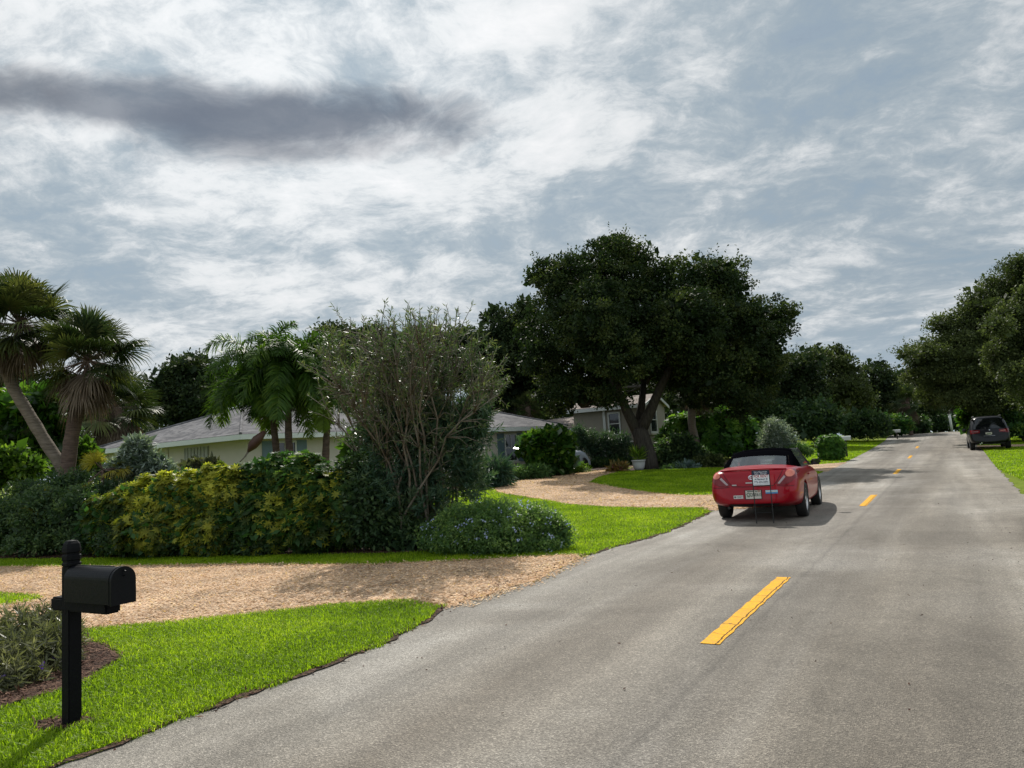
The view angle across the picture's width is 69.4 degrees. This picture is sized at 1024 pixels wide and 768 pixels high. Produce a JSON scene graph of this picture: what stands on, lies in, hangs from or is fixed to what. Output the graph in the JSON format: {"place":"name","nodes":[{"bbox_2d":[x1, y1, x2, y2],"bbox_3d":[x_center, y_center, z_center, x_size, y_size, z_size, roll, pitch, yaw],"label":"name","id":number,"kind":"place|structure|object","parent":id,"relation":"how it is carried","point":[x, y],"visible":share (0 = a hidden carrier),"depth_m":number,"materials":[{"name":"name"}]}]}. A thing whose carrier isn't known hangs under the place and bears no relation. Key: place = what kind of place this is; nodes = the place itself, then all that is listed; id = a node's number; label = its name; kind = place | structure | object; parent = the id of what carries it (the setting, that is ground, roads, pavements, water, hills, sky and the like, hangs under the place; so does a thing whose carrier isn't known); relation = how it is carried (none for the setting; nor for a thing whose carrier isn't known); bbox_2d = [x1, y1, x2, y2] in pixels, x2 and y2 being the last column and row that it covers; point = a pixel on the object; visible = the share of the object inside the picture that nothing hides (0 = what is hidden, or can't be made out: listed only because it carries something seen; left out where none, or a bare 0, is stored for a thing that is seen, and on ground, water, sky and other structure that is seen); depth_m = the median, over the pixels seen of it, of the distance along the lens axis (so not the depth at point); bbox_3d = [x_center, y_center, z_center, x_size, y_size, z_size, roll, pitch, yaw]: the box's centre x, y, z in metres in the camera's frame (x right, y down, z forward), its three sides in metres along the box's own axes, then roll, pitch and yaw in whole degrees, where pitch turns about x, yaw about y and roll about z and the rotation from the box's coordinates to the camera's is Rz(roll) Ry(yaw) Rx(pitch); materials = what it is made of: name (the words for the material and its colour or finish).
{"place":"outdoors","nodes":[
{"label":"outdoors","id":0,"kind":"place"},
{"bbox_2d":[0,597,447,767],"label":"grass","id":1,"kind":"structure","parent":0,"point":[219,641],"depth_m":5.92,"materials":[{"name":"green plant"}]},
{"bbox_2d":[0,552,596,631],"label":"driveway","id":2,"kind":"structure","parent":0,"point":[293,587],"depth_m":9.89,"materials":[{"name":"beige gravel"}]},
{"bbox_2d":[0,431,1023,767],"bbox_3d":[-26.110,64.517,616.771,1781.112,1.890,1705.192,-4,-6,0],"label":"ground","id":3,"kind":"structure","parent":0,"point":[1016,481],"depth_m":16.38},
{"bbox_2d":[0,590,41,604],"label":"grass","id":4,"kind":"structure","parent":3,"relation":"on","point":[4,597],"depth_m":10.26,"materials":[{"name":"green plant"}]},
{"bbox_2d":[0,437,53,496],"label":"bright shrub","id":5,"kind":"object","parent":3,"relation":"on","point":[18,460],"visible":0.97,"depth_m":20.24,"materials":[{"name":"green plant"}]},
{"bbox_2d":[0,379,84,485],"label":"broadleaf tree","id":6,"kind":"object","parent":3,"relation":"on","point":[14,428],"visible":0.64,"depth_m":22.87,"materials":[{"name":"green plant"}]},
{"bbox_2d":[0,642,120,705],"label":"planting bed","id":7,"kind":"object","parent":3,"relation":"on","point":[52,681],"visible":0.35,"depth_m":5.88,"materials":[{"name":"brown soil"}]},
{"bbox_2d":[0,597,94,693],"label":"dusky bush","id":8,"kind":"object","parent":7,"relation":"on","point":[30,645],"visible":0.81,"depth_m":6.02,"materials":[{"name":"green plant"}]},
{"bbox_2d":[0,631,122,706],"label":"mulch bits","id":9,"kind":"object","parent":7,"relation":"on","point":[101,654],"visible":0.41,"depth_m":5.95,"materials":[{"name":"brown wood"}]},
{"bbox_2d":[0,465,127,557],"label":"dark hedge","id":10,"kind":"object","parent":3,"relation":"on","point":[48,529],"visible":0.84,"depth_m":16.07,"materials":[{"name":"green plant"}]},
{"bbox_2d":[33,716,94,729],"bbox_3d":[-2.880,2.168,4.741,0.418,0.001,0.240,-6,-6,24],"label":"planting bed","id":11,"kind":"object","parent":3,"relation":"on","point":[48,725],"visible":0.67,"depth_m":4.74,"materials":[{"name":"brown soil"}]},
{"bbox_2d":[30,711,99,731],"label":"mulch bits","id":12,"kind":"object","parent":11,"relation":"on","point":[50,720],"visible":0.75,"depth_m":4.73,"materials":[{"name":"brown wood"}]},
{"bbox_2d":[0,365,171,487],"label":"oak tree","id":13,"kind":"object","parent":3,"relation":"on","point":[158,417],"visible":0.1,"depth_m":44.60,"materials":[{"name":"green plant"}]},
{"bbox_2d":[76,433,105,472],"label":"bright shrub","id":14,"kind":"object","parent":3,"relation":"on","point":[87,443],"visible":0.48,"depth_m":21.34,"materials":[{"name":"green plant"}]},
{"bbox_2d":[51,540,135,729],"bbox_3d":[-2.661,1.607,4.672,0.748,1.227,0.160,-7,-7,30],"label":"mailbox","id":15,"kind":"object","parent":3,"relation":"on","point":[100,589],"visible":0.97,"depth_m":4.70,"materials":[{"name":"black metal"}]},
{"bbox_2d":[109,566,135,606],"bbox_3d":[-2.377,1.232,4.531,0.041,0.227,0.160,-7,-7,30],"label":"door","id":16,"kind":"structure","parent":15,"relation":"in","point":[122,581],"depth_m":4.52,"materials":[{"name":"black metal"}]},
{"bbox_2d":[80,362,162,456],"bbox_3d":[-20.299,2.406,38.184,4.544,7.112,4.828,-1,-6,-23],"label":"fan palm","id":17,"kind":"object","parent":3,"relation":"on","point":[115,428],"visible":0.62,"depth_m":37.61,"materials":[{"name":"green plant"}]},
{"bbox_2d":[100,429,179,483],"bbox_3d":[-8.758,2.435,17.530,1.968,2.802,1.169,-4,-6,0],"label":"silver shrub","id":18,"kind":"object","parent":3,"relation":"on","point":[138,454],"visible":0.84,"depth_m":17.32,"materials":[{"name":"green plant"}]},
{"bbox_2d":[71,459,244,558],"bbox_3d":[-7.109,2.555,14.941,4.748,1.905,1.700,-6,-6,20],"label":"variegated hedge","id":19,"kind":"object","parent":3,"relation":"on","point":[184,506],"visible":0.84,"depth_m":14.46,"materials":[{"name":"green plant"}]},
{"bbox_2d":[142,347,234,427],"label":"oak tree","id":20,"kind":"object","parent":3,"relation":"on","point":[181,383],"visible":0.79,"depth_m":47.43,"materials":[{"name":"green plant"}]},
{"bbox_2d":[177,451,222,470],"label":"red leaf shrub","id":21,"kind":"object","parent":3,"relation":"on","point":[194,461],"visible":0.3,"depth_m":19.74,"materials":[{"name":"green plant"}]},
{"bbox_2d":[0,547,427,558],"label":"planting bed","id":22,"kind":"object","parent":3,"relation":"on","point":[90,555],"visible":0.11,"depth_m":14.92,"materials":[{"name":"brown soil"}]},
{"bbox_2d":[0,266,80,475],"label":"fan palm","id":23,"kind":"object","parent":22,"relation":"on","point":[20,348],"visible":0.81,"depth_m":19.45,"materials":[{"name":"green plant"}]},
{"bbox_2d":[23,302,155,475],"bbox_3d":[-10.925,0.926,19.088,3.004,6.178,3.037,1,-7,-39],"label":"fan palm","id":24,"kind":"object","parent":22,"relation":"on","point":[85,338],"visible":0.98,"depth_m":18.91,"materials":[{"name":"green plant"}]},
{"bbox_2d":[79,449,132,486],"bbox_3d":[-9.393,2.634,17.141,1.304,2.311,1.099,-1,-6,-20],"label":"fan palm","id":25,"kind":"object","parent":22,"relation":"on","point":[91,459],"visible":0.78,"depth_m":16.99,"materials":[{"name":"green plant"}]},
{"bbox_2d":[86,528,283,557],"bbox_3d":[-6.361,3.057,14.492,4.424,0.814,1.053,-6,-6,21],"label":"fern shrub","id":26,"kind":"object","parent":22,"relation":"on","point":[100,539],"visible":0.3,"depth_m":13.99,"materials":[{"name":"green plant"}]},
{"bbox_2d":[331,447,430,551],"bbox_3d":[-2.289,2.117,13.605,2.259,2.015,1.390,-4,-6,0],"label":"hedge shrub","id":27,"kind":"object","parent":22,"relation":"on","point":[380,529],"visible":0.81,"depth_m":13.24,"materials":[{"name":"green plant"}]},
{"bbox_2d":[46,606,445,767],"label":"soil edge","id":28,"kind":"object","parent":3,"relation":"on","point":[124,740],"visible":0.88,"depth_m":5.06,"materials":[{"name":"brown soil"}]},
{"bbox_2d":[198,320,334,453],"bbox_3d":[-6.691,1.048,20.438,3.626,5.603,3.514,-4,-6,0],"label":"feather palm","id":29,"kind":"object","parent":3,"relation":"on","point":[219,396],"visible":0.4,"depth_m":19.89,"materials":[{"name":"green plant"}]},
{"bbox_2d":[224,326,342,451],"bbox_3d":[-5.954,1.052,19.812,3.203,5.441,3.254,-4,-6,0],"label":"feather palm","id":30,"kind":"object","parent":3,"relation":"on","point":[280,380],"visible":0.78,"depth_m":19.01,"materials":[{"name":"green plant"}]},
{"bbox_2d":[240,430,265,461],"bbox_3d":[-6.664,1.607,18.976,0.727,0.806,0.260,-4,-6,0],"label":"fallen palm sheath","id":31,"kind":"object","parent":30,"relation":"hanging from","point":[255,442],"visible":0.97,"depth_m":18.91,"materials":[{"name":"brown plant"}]},
{"bbox_2d":[216,449,360,553],"bbox_3d":[-4.137,2.244,14.287,3.408,2.044,1.850,-5,-6,14],"label":"variegated hedge","id":32,"kind":"object","parent":3,"relation":"on","point":[284,462],"visible":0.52,"depth_m":13.86,"materials":[{"name":"green plant"}]},
{"bbox_2d":[99,405,568,485],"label":"ranch house","id":33,"kind":"structure","parent":3,"relation":"on","point":[227,444],"depth_m":30.51,"materials":[{"name":"grey"}]},
{"bbox_2d":[504,434,520,463],"bbox_3d":[-0.025,3.185,36.501,0.997,1.461,0.100,1,-7,-39],"label":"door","id":34,"kind":"structure","parent":33,"relation":"in","point":[509,442],"depth_m":36.52,"materials":[{"name":"beige paint"}]},
{"bbox_2d":[293,363,376,465],"bbox_3d":[-4.977,1.512,20.379,2.552,4.466,2.458,-4,-6,0],"label":"feather palm","id":35,"kind":"object","parent":3,"relation":"on","point":[322,423],"visible":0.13,"depth_m":19.90,"materials":[{"name":"green plant"}]},
{"bbox_2d":[279,316,421,398],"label":"oak tree","id":36,"kind":"object","parent":3,"relation":"on","point":[340,326],"visible":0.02,"depth_m":52.28,"materials":[{"name":"green plant"}]},
{"bbox_2d":[0,495,710,566],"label":"grass","id":37,"kind":"structure","parent":3,"relation":"on","point":[633,525],"depth_m":14.00,"materials":[{"name":"green plant"}]},
{"bbox_2d":[334,427,382,465],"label":"yellow green shrub","id":38,"kind":"object","parent":3,"relation":"on","point":[343,448],"visible":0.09,"depth_m":16.23,"materials":[{"name":"green plant"}]},
{"bbox_2d":[298,298,514,528],"bbox_3d":[-2.052,0.680,13.450,4.312,4.785,3.758,-4,-6,0],"label":"oleander","id":39,"kind":"object","parent":3,"relation":"on","point":[426,422],"visible":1,"depth_m":13.48,"materials":[{"name":"green plant"}]},
{"bbox_2d":[374,293,566,414],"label":"oak tree","id":40,"kind":"object","parent":3,"relation":"on","point":[499,326],"visible":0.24,"depth_m":49.90,"materials":[{"name":"green plant"}]},
{"bbox_2d":[11,365,949,484],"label":"woods","id":41,"kind":"object","parent":3,"relation":"on","point":[97,469],"depth_m":112.14,"materials":[{"name":"green plant"}]},
{"bbox_2d":[441,486,528,501],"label":"grass","id":42,"kind":"structure","parent":3,"relation":"on","point":[494,494],"depth_m":24.77,"materials":[{"name":"green plant"}]},
{"bbox_2d":[412,491,578,555],"bbox_3d":[-0.340,2.339,12.302,2.876,1.080,1.530,-4,-6,0],"label":"plumbago","id":43,"kind":"object","parent":3,"relation":"on","point":[484,526],"visible":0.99,"depth_m":12.07,"materials":[{"name":"green plant"}]},
{"bbox_2d":[444,467,605,489],"bbox_3d":[0.546,4.427,35.000,4.347,0.312,15.176,-7,-7,31],"label":"planting bed","id":44,"kind":"object","parent":3,"relation":"on","point":[597,468],"visible":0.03,"depth_m":39.20,"materials":[{"name":"brown soil"}]},
{"bbox_2d":[465,450,518,488],"bbox_3d":[-0.837,3.303,28.824,2.457,1.613,2.054,-4,-6,0],"label":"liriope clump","id":45,"kind":"object","parent":44,"relation":"on","point":[504,466],"visible":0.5,"depth_m":28.54,"materials":[{"name":"green plant"}]},
{"bbox_2d":[508,462,553,479],"bbox_3d":[0.683,3.864,33.053,2.648,0.975,1.389,-4,-6,0],"label":"fern bed","id":46,"kind":"object","parent":44,"relation":"on","point":[534,471],"visible":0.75,"depth_m":32.86,"materials":[{"name":"green plant"}]},
{"bbox_2d":[511,391,544,419],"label":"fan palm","id":47,"kind":"object","parent":3,"relation":"on","point":[525,399],"visible":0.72,"depth_m":48.94,"materials":[{"name":"plant"}]},
{"bbox_2d":[513,422,580,474],"bbox_3d":[1.647,3.118,34.945,3.180,2.637,2.092,-4,-6,0],"label":"sea grape","id":48,"kind":"object","parent":3,"relation":"on","point":[552,444],"visible":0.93,"depth_m":34.39,"materials":[{"name":"green plant"}]},
{"bbox_2d":[570,419,591,451],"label":"oleander shrub","id":49,"kind":"object","parent":3,"relation":"on","point":[578,430],"visible":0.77,"depth_m":42.13,"materials":[{"name":"green plant"}]},
{"bbox_2d":[575,451,590,466],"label":"covered car","id":50,"kind":"object","parent":3,"relation":"on","point":[583,456],"visible":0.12,"depth_m":40.58,"materials":[{"name":"grey fabric"}]},
{"bbox_2d":[580,426,604,458],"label":"oleander shrub","id":51,"kind":"object","parent":3,"relation":"on","point":[593,451],"visible":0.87,"depth_m":42.09,"materials":[{"name":"green plant"}]},
{"bbox_2d":[548,394,668,459],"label":"tan house","id":52,"kind":"structure","parent":3,"relation":"on","point":[591,417],"depth_m":45.21,"materials":[{"name":"paint"}]},
{"bbox_2d":[607,412,620,435],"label":"window","id":53,"kind":"structure","parent":52,"relation":"in","point":[614,420],"depth_m":44.70,"materials":[{"name":"white glass"}]},
{"bbox_2d":[650,411,658,434],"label":"window","id":54,"kind":"structure","parent":52,"relation":"in","point":[654,425],"depth_m":45.31,"materials":[{"name":"white glass"}]},
{"bbox_2d":[596,426,621,457],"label":"oleander shrub","id":55,"kind":"object","parent":3,"relation":"on","point":[608,448],"visible":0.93,"depth_m":42.04,"materials":[{"name":"green plant"}]},
{"bbox_2d":[587,452,634,467],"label":"shrub","id":56,"kind":"object","parent":3,"relation":"on","point":[597,461],"visible":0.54,"depth_m":41.45,"materials":[{"name":"green plant"}]},
{"bbox_2d":[611,427,633,457],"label":"oleander shrub","id":57,"kind":"object","parent":3,"relation":"on","point":[624,438],"visible":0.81,"depth_m":42.03,"materials":[{"name":"green plant"}]},
{"bbox_2d":[566,362,763,422],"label":"oak tree","id":58,"kind":"object","parent":3,"relation":"on","point":[634,390],"visible":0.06,"depth_m":59.35,"materials":[{"name":"green plant"}]},
{"bbox_2d":[629,459,740,470],"bbox_3d":[9.463,4.134,37.710,6.731,0.269,7.544,-5,-6,18],"label":"planting bed","id":59,"kind":"object","parent":3,"relation":"on","point":[736,462],"visible":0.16,"depth_m":37.10,"materials":[{"name":"brown soil"}]},
{"bbox_2d":[604,458,630,471],"bbox_3d":[5.008,3.886,35.335,1.311,0.768,1.141,-4,-6,0],"label":"croton","id":60,"kind":"object","parent":59,"relation":"on","point":[614,466],"visible":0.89,"depth_m":35.17,"materials":[{"name":"brown plant"}]},
{"bbox_2d":[629,444,647,469],"bbox_3d":[6.024,3.473,35.395,1.004,1.288,1.053,-1,-6,-24],"label":"plant pot","id":61,"kind":"object","parent":59,"relation":"on","point":[639,464],"visible":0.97,"depth_m":35.20,"materials":[{"name":"white ceramic"}]},
{"bbox_2d":[510,222,802,468],"bbox_3d":[7.294,-2.104,36.536,14.791,12.926,11.165,-4,-6,0],"label":"oak tree","id":62,"kind":"object","parent":59,"relation":"on","point":[599,324],"visible":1,"depth_m":34.68,"materials":[{"name":"green plant"}]},
{"bbox_2d":[653,429,714,466],"bbox_3d":[8.288,3.251,37.311,3.850,2.068,2.074,-4,-6,0],"label":"dark shrub","id":63,"kind":"object","parent":59,"relation":"on","point":[674,447],"visible":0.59,"depth_m":36.89,"materials":[{"name":"green plant"}]},
{"bbox_2d":[670,457,702,468],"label":"agave shrub","id":64,"kind":"object","parent":59,"relation":"on","point":[686,463],"visible":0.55,"depth_m":34.18,"materials":[{"name":"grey plant"}]},
{"bbox_2d":[690,451,726,466],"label":"olive shrub","id":65,"kind":"object","parent":59,"relation":"on","point":[707,459],"visible":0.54,"depth_m":34.87,"materials":[{"name":"green plant"}]},
{"bbox_2d":[674,364,724,444],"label":"fan palm","id":66,"kind":"object","parent":3,"relation":"on","point":[692,414],"visible":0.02,"depth_m":41.75,"materials":[{"name":"plant"}]},
{"bbox_2d":[652,405,761,457],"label":"clipped bush","id":67,"kind":"object","parent":3,"relation":"on","point":[719,432],"visible":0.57,"depth_m":42.33,"materials":[{"name":"green plant"}]},
{"bbox_2d":[589,460,845,494],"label":"grass","id":68,"kind":"structure","parent":3,"relation":"on","point":[660,478],"depth_m":27.77,"materials":[{"name":"green plant"}]},
{"bbox_2d":[753,395,798,432],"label":"roadside shrub","id":69,"kind":"object","parent":3,"relation":"on","point":[777,410],"visible":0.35,"depth_m":55.40,"materials":[{"name":"green plant"}]},
{"bbox_2d":[754,414,804,448],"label":"grey oleander","id":70,"kind":"object","parent":3,"relation":"on","point":[776,435],"visible":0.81,"depth_m":40.12,"materials":[{"name":"plant"}]},
{"bbox_2d":[752,345,835,446],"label":"oak tree","id":71,"kind":"object","parent":3,"relation":"on","point":[801,381],"visible":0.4,"depth_m":57.16,"materials":[{"name":"green plant"}]},
{"bbox_2d":[785,442,814,458],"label":"pale shrub","id":72,"kind":"object","parent":3,"relation":"on","point":[806,450],"visible":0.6,"depth_m":39.03,"materials":[{"name":"green plant"}]},
{"bbox_2d":[781,392,851,444],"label":"roadside shrub","id":73,"kind":"object","parent":3,"relation":"on","point":[811,421],"visible":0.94,"depth_m":53.25,"materials":[{"name":"green plant"}]},
{"bbox_2d":[811,433,847,460],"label":"topiary bush","id":74,"kind":"object","parent":3,"relation":"on","point":[831,447],"visible":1,"depth_m":39.32,"materials":[{"name":"green plant"}]},
{"bbox_2d":[800,341,881,414],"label":"oak tree","id":75,"kind":"object","parent":3,"relation":"on","point":[848,387],"visible":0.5,"depth_m":65.23,"materials":[{"name":"green plant"}]},
{"bbox_2d":[803,439,884,462],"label":"grass","id":76,"kind":"structure","parent":3,"relation":"on","point":[856,448],"depth_m":51.63,"materials":[{"name":"green plant"}]},
{"bbox_2d":[838,406,895,441],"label":"roadside shrub","id":77,"kind":"object","parent":3,"relation":"on","point":[865,423],"visible":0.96,"depth_m":61.19,"materials":[{"name":"green plant"}]},
{"bbox_2d":[842,353,921,436],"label":"oak tree","id":78,"kind":"object","parent":3,"relation":"on","point":[881,380],"visible":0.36,"depth_m":73.36,"materials":[{"name":"green plant"}]},
{"bbox_2d":[884,412,918,436],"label":"roadside shrub","id":79,"kind":"object","parent":3,"relation":"on","point":[904,424],"visible":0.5,"depth_m":67.02,"materials":[{"name":"green plant"}]},
{"bbox_2d":[889,383,920,434],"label":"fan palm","id":80,"kind":"object","parent":3,"relation":"on","point":[906,392],"visible":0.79,"depth_m":69.65,"materials":[{"name":"plant"}]},
{"bbox_2d":[872,369,944,416],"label":"oak tree","id":81,"kind":"object","parent":3,"relation":"on","point":[922,409],"visible":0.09,"depth_m":83.14,"materials":[{"name":"green plant"}]},
{"bbox_2d":[907,413,933,433],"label":"roadside shrub","id":82,"kind":"object","parent":3,"relation":"on","point":[924,425],"visible":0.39,"depth_m":75.09,"materials":[{"name":"green plant"}]},
{"bbox_2d":[928,412,950,432],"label":"roadside shrub","id":83,"kind":"object","parent":3,"relation":"on","point":[940,424],"visible":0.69,"depth_m":83.03,"materials":[{"name":"green plant"}]},
{"bbox_2d":[886,250,1023,415],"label":"oak tree","id":84,"kind":"object","parent":3,"relation":"on","point":[954,373],"visible":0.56,"depth_m":49.31,"materials":[{"name":"green plant"}]},
{"bbox_2d":[953,405,1009,434],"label":"bright tree","id":85,"kind":"object","parent":3,"relation":"on","point":[963,418],"visible":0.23,"depth_m":51.52,"materials":[{"name":"green plant"}]},
{"bbox_2d":[974,275,1023,414],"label":"oak tree","id":86,"kind":"object","parent":3,"relation":"on","point":[1002,355],"visible":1,"depth_m":36.53,"materials":[{"name":"green plant"}]},
{"bbox_2d":[981,436,1023,480],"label":"grass","id":87,"kind":"structure","parent":3,"relation":"on","point":[1002,459],"depth_m":32.38,"materials":[{"name":"green plant"}]},
{"bbox_2d":[994,408,1023,438],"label":"hedge","id":88,"kind":"object","parent":3,"relation":"on","point":[1013,416],"visible":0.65,"depth_m":49.27,"materials":[{"name":"green plant"}]},
{"bbox_2d":[1008,420,1023,440],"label":"hedge","id":89,"kind":"object","parent":3,"relation":"on","point":[1017,429],"visible":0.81,"depth_m":46.90,"materials":[{"name":"green plant"}]},
{"bbox_2d":[0,0,1023,482],"label":"sky","id":90,"kind":"structure","parent":0,"point":[192,172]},
{"bbox_2d":[54,432,1023,767],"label":"road","id":91,"kind":"structure","parent":0,"point":[858,660],"depth_m":5.29,"materials":[{"name":"grey asphalt"}]},
{"bbox_2d":[104,501,711,750],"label":"edge litter","id":92,"kind":"object","parent":91,"relation":"on","point":[114,749],"visible":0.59,"depth_m":6.98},
{"bbox_2d":[701,577,790,643],"bbox_3d":[2.296,2.091,7.022,0.165,0.001,3.050,-7,-7,30],"label":"lane marking","id":93,"kind":"object","parent":91,"relation":"on","point":[725,629],"visible":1,"depth_m":6.67,"materials":[{"name":"yellow paint"}]},
{"bbox_2d":[751,470,773,522],"bbox_3d":[4.788,2.151,14.120,0.332,1.007,0.019,-6,-6,27],"label":"rental sign","id":94,"kind":"object","parent":91,"relation":"on","point":[760,477],"visible":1,"depth_m":14.14,"materials":[{"name":"plastic"}]},
{"bbox_2d":[712,447,821,517],"bbox_3d":[5.786,2.127,16.505,2.082,1.404,4.872,-6,-6,27],"label":"convertible car","id":95,"kind":"object","parent":91,"relation":"on","point":[794,479],"visible":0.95,"depth_m":14.67,"materials":[{"name":"red paint"}]},
{"bbox_2d":[962,415,1010,449],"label":"sport utility car","id":96,"kind":"object","parent":91,"relation":"on","point":[981,430],"visible":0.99,"depth_m":40.69,"materials":[{"name":"black paint"}]},
{"bbox_2d":[492,470,762,509],"bbox_3d":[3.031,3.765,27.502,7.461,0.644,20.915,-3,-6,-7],"label":"driveway","id":97,"kind":"structure","parent":0,"point":[633,495],"depth_m":23.14,"materials":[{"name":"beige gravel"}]},
{"bbox_2d":[629,462,846,470],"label":"driveway","id":98,"kind":"structure","parent":0,"point":[824,467],"depth_m":34.91,"materials":[{"name":"beige gravel"}]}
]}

